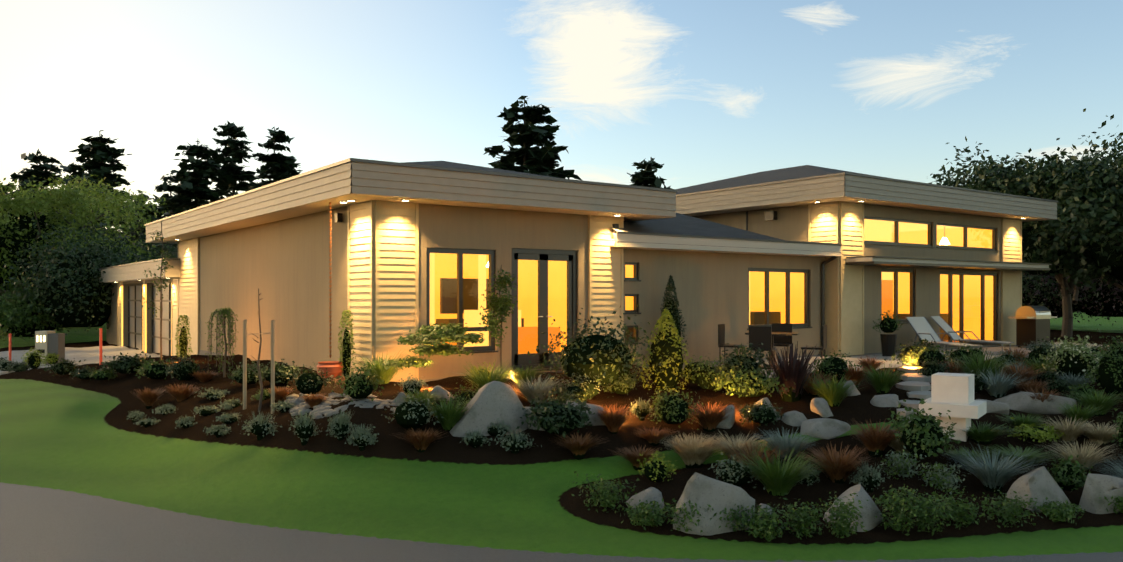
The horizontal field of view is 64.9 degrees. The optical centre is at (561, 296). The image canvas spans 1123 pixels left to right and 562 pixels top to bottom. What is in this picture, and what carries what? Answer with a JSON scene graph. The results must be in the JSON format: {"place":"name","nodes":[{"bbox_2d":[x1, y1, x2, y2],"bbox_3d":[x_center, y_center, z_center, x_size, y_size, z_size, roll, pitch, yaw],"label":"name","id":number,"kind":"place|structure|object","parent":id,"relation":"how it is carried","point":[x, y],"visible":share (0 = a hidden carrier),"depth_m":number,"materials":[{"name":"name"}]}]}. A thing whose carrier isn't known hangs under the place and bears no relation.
{"place":"outdoors","nodes":[
{"label":"outdoors","id":0,"kind":"place"},
{"bbox_2d":[60,211,152,240],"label":"power lines","id":1,"kind":"object","parent":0,"point":[121,232],"visible":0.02,"depth_m":66.26,"materials":[{"name":"black metal"}]},
{"bbox_2d":[0,312,1122,561],"bbox_3d":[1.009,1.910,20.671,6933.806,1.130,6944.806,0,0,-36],"label":"ground","id":2,"kind":"structure","parent":0,"point":[90,470],"depth_m":10.53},
{"bbox_2d":[0,181,14,199],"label":"fir","id":3,"kind":"object","parent":2,"relation":"on","point":[6,190],"depth_m":76.83,"materials":[{"name":"green plant"}]},
{"bbox_2d":[9,148,65,214],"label":"fir","id":4,"kind":"object","parent":2,"relation":"on","point":[37,171],"visible":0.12,"depth_m":83.27,"materials":[{"name":"green plant"}]},
{"bbox_2d":[35,331,64,364],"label":"address pillar","id":5,"kind":"structure","parent":2,"relation":"on","point":[50,342],"depth_m":25.39,"materials":[{"name":"beige"}]},
{"bbox_2d":[9,328,101,364],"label":"survey stakes","id":6,"kind":"object","parent":2,"relation":"on","point":[100,345],"visible":0.65,"depth_m":20.64,"materials":[{"name":"orange wood"}]},
{"bbox_2d":[0,165,169,336],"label":"tree","id":7,"kind":"object","parent":2,"relation":"on","point":[19,211],"visible":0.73,"depth_m":40.01,"materials":[{"name":"green plant"}]},
{"bbox_2d":[64,205,106,237],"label":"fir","id":8,"kind":"object","parent":2,"relation":"on","point":[90,221],"visible":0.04,"depth_m":68.82,"materials":[{"name":"green plant"}]},
{"bbox_2d":[53,130,150,259],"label":"fir","id":9,"kind":"object","parent":2,"relation":"on","point":[98,152],"visible":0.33,"depth_m":78.48,"materials":[{"name":"green plant"}]},
{"bbox_2d":[118,190,167,256],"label":"tree","id":10,"kind":"object","parent":2,"relation":"on","point":[143,229],"visible":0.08,"depth_m":93.39,"materials":[{"name":"green plant"}]},
{"bbox_2d":[140,221,173,360],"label":"sapling","id":11,"kind":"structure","parent":2,"relation":"on","point":[159,289],"depth_m":19.96,"materials":[{"name":"green plant"}]},
{"bbox_2d":[152,173,194,219],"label":"fir","id":12,"kind":"object","parent":2,"relation":"on","point":[164,186],"visible":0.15,"depth_m":98.19,"materials":[{"name":"green plant"}]},
{"bbox_2d":[152,140,231,257],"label":"fir","id":13,"kind":"object","parent":2,"relation":"on","point":[195,183],"visible":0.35,"depth_m":86.40,"materials":[{"name":"green plant"}]},
{"bbox_2d":[205,306,238,376],"bbox_3d":[-6.181,0.845,16.028,0.564,1.380,0.618,0,0,-14],"label":"weeping tree","id":14,"kind":"object","parent":2,"relation":"on","point":[224,311],"visible":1,"depth_m":15.99,"materials":[{"name":"green plant"}]},
{"bbox_2d":[209,121,263,201],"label":"fir","id":15,"kind":"object","parent":2,"relation":"on","point":[231,169],"visible":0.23,"depth_m":90.61,"materials":[{"name":"green plant"}]},
{"bbox_2d":[225,186,253,197],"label":"fir","id":16,"kind":"object","parent":2,"relation":"on","point":[236,192],"depth_m":69.11,"materials":[{"name":"green plant"}]},
{"bbox_2d":[247,289,262,411],"bbox_3d":[-4.437,0.809,12.792,0.251,1.864,0.193,0,0,7],"label":"staked sapling","id":17,"kind":"object","parent":2,"relation":"on","point":[261,387],"visible":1,"depth_m":12.82,"materials":[{"name":"brown plant"}]},
{"bbox_2d":[243,320,274,413],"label":"tree stakes","id":18,"kind":"object","parent":2,"relation":"on","point":[272,333],"visible":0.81,"depth_m":12.82,"materials":[{"name":"beige wood"}]},
{"bbox_2d":[252,126,302,185],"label":"fir","id":19,"kind":"object","parent":2,"relation":"on","point":[279,166],"visible":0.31,"depth_m":94.61,"materials":[{"name":"green plant"}]},
{"bbox_2d":[284,392,398,418],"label":"cobbles","id":20,"kind":"object","parent":2,"relation":"on","point":[321,408],"visible":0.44,"depth_m":12.20,"materials":[{"name":"grey stone"}]},
{"bbox_2d":[479,265,517,369],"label":"tree","id":21,"kind":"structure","parent":2,"relation":"on","point":[500,306],"depth_m":15.58,"materials":[{"name":"green plant"}]},
{"bbox_2d":[483,96,582,180],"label":"fir","id":22,"kind":"object","parent":2,"relation":"on","point":[537,159],"visible":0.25,"depth_m":61.43,"materials":[{"name":"green plant"}]},
{"bbox_2d":[0,275,1122,541],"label":"garden plants","id":23,"kind":"object","parent":2,"relation":"on","point":[594,363],"visible":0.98,"depth_m":12.26,"materials":[{"name":"green plant"}]},
{"bbox_2d":[0,210,1122,343],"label":"hedges","id":24,"kind":"object","parent":2,"relation":"on","point":[69,290],"visible":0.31,"depth_m":34.68,"materials":[{"name":"green plant"}]},
{"bbox_2d":[99,158,1057,381],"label":"house","id":25,"kind":"structure","parent":2,"relation":"on","point":[808,252],"depth_m":19.69,"materials":[{"name":"paint"}]},
{"bbox_2d":[317,202,342,377],"bbox_3d":[-3.967,-0.095,15.135,0.453,3.080,0.460,0,0,-36],"label":"pot and rain chain","id":26,"kind":"object","parent":25,"relation":"hanging from","point":[333,368],"visible":0.9,"depth_m":15.09,"materials":[{"name":"brown ceramic"}]},
{"bbox_2d":[335,213,618,233],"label":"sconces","id":27,"kind":"object","parent":25,"relation":"attached to","point":[338,217],"visible":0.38,"depth_m":15.85,"materials":[{"name":"black metal"}]},
{"bbox_2d":[627,157,671,188],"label":"fir","id":28,"kind":"object","parent":2,"relation":"on","point":[646,177],"visible":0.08,"depth_m":74.53,"materials":[{"name":"green plant"}]},
{"bbox_2d":[392,380,1122,535],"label":"boulders","id":29,"kind":"object","parent":2,"relation":"on","point":[492,402],"visible":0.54,"depth_m":9.88,"materials":[{"name":"stone"}]},
{"bbox_2d":[880,334,930,355],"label":"planters","id":30,"kind":"object","parent":2,"relation":"on","point":[888,344],"visible":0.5,"depth_m":21.90,"materials":[{"name":"grey ceramic"}]},
{"bbox_2d":[872,310,902,333],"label":"planter plants","id":31,"kind":"object","parent":30,"relation":"on","point":[887,324],"visible":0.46,"depth_m":21.93,"materials":[{"name":"green plant"}]},
{"bbox_2d":[896,366,930,422],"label":"flagstone steps","id":32,"kind":"structure","parent":2,"relation":"on","point":[917,385],"depth_m":14.64,"materials":[{"name":"grey stone"}]},
{"bbox_2d":[905,317,982,353],"bbox_3d":[9.528,0.997,22.052,0.634,0.969,1.913,0,0,-21],"label":"lounger","id":33,"kind":"object","parent":2,"relation":"on","point":[922,327],"visible":0.79,"depth_m":22.54,"materials":[{"name":"silver metal"}]},
{"bbox_2d":[919,372,986,441],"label":"plinth","id":34,"kind":"structure","parent":2,"relation":"on","point":[953,393],"depth_m":12.04,"materials":[{"name":"white stone"}]},
{"bbox_2d":[931,316,1013,351],"bbox_3d":[10.783,0.997,23.212,1.913,0.969,0.633,0,0,44],"label":"lounger","id":35,"kind":"object","parent":2,"relation":"on","point":[943,325],"visible":0.83,"depth_m":23.45,"materials":[{"name":"silver metal"}]},
{"bbox_2d":[930,108,1122,336],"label":"tree","id":36,"kind":"object","parent":2,"relation":"on","point":[998,178],"visible":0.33,"depth_m":32.00,"materials":[{"name":"green plant"}]},
{"bbox_2d":[1009,306,1056,347],"bbox_3d":[13.829,0.865,25.827,1.800,1.220,0.643,0,0,-36],"label":"barbecue","id":37,"kind":"object","parent":2,"relation":"on","point":[1032,323],"visible":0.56,"depth_m":25.60,"materials":[{"name":"silver metal"}]},
{"bbox_2d":[1016,157,1122,296],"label":"tree","id":38,"kind":"object","parent":2,"relation":"on","point":[1105,253],"visible":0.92,"depth_m":29.87,"materials":[{"name":"green plant"}]},
{"bbox_2d":[0,0,1122,231],"label":"sky","id":39,"kind":"structure","parent":0,"point":[708,90],"materials":[{"name":"blue"}]},
{"bbox_2d":[718,323,826,368],"bbox_3d":[4.354,1.025,18.282,1.831,0.900,1.831,0,0,-20],"label":"patio dining set","id":40,"kind":"object","parent":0,"point":[777,334],"visible":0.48,"depth_m":17.98,"materials":[{"name":"black metal"}]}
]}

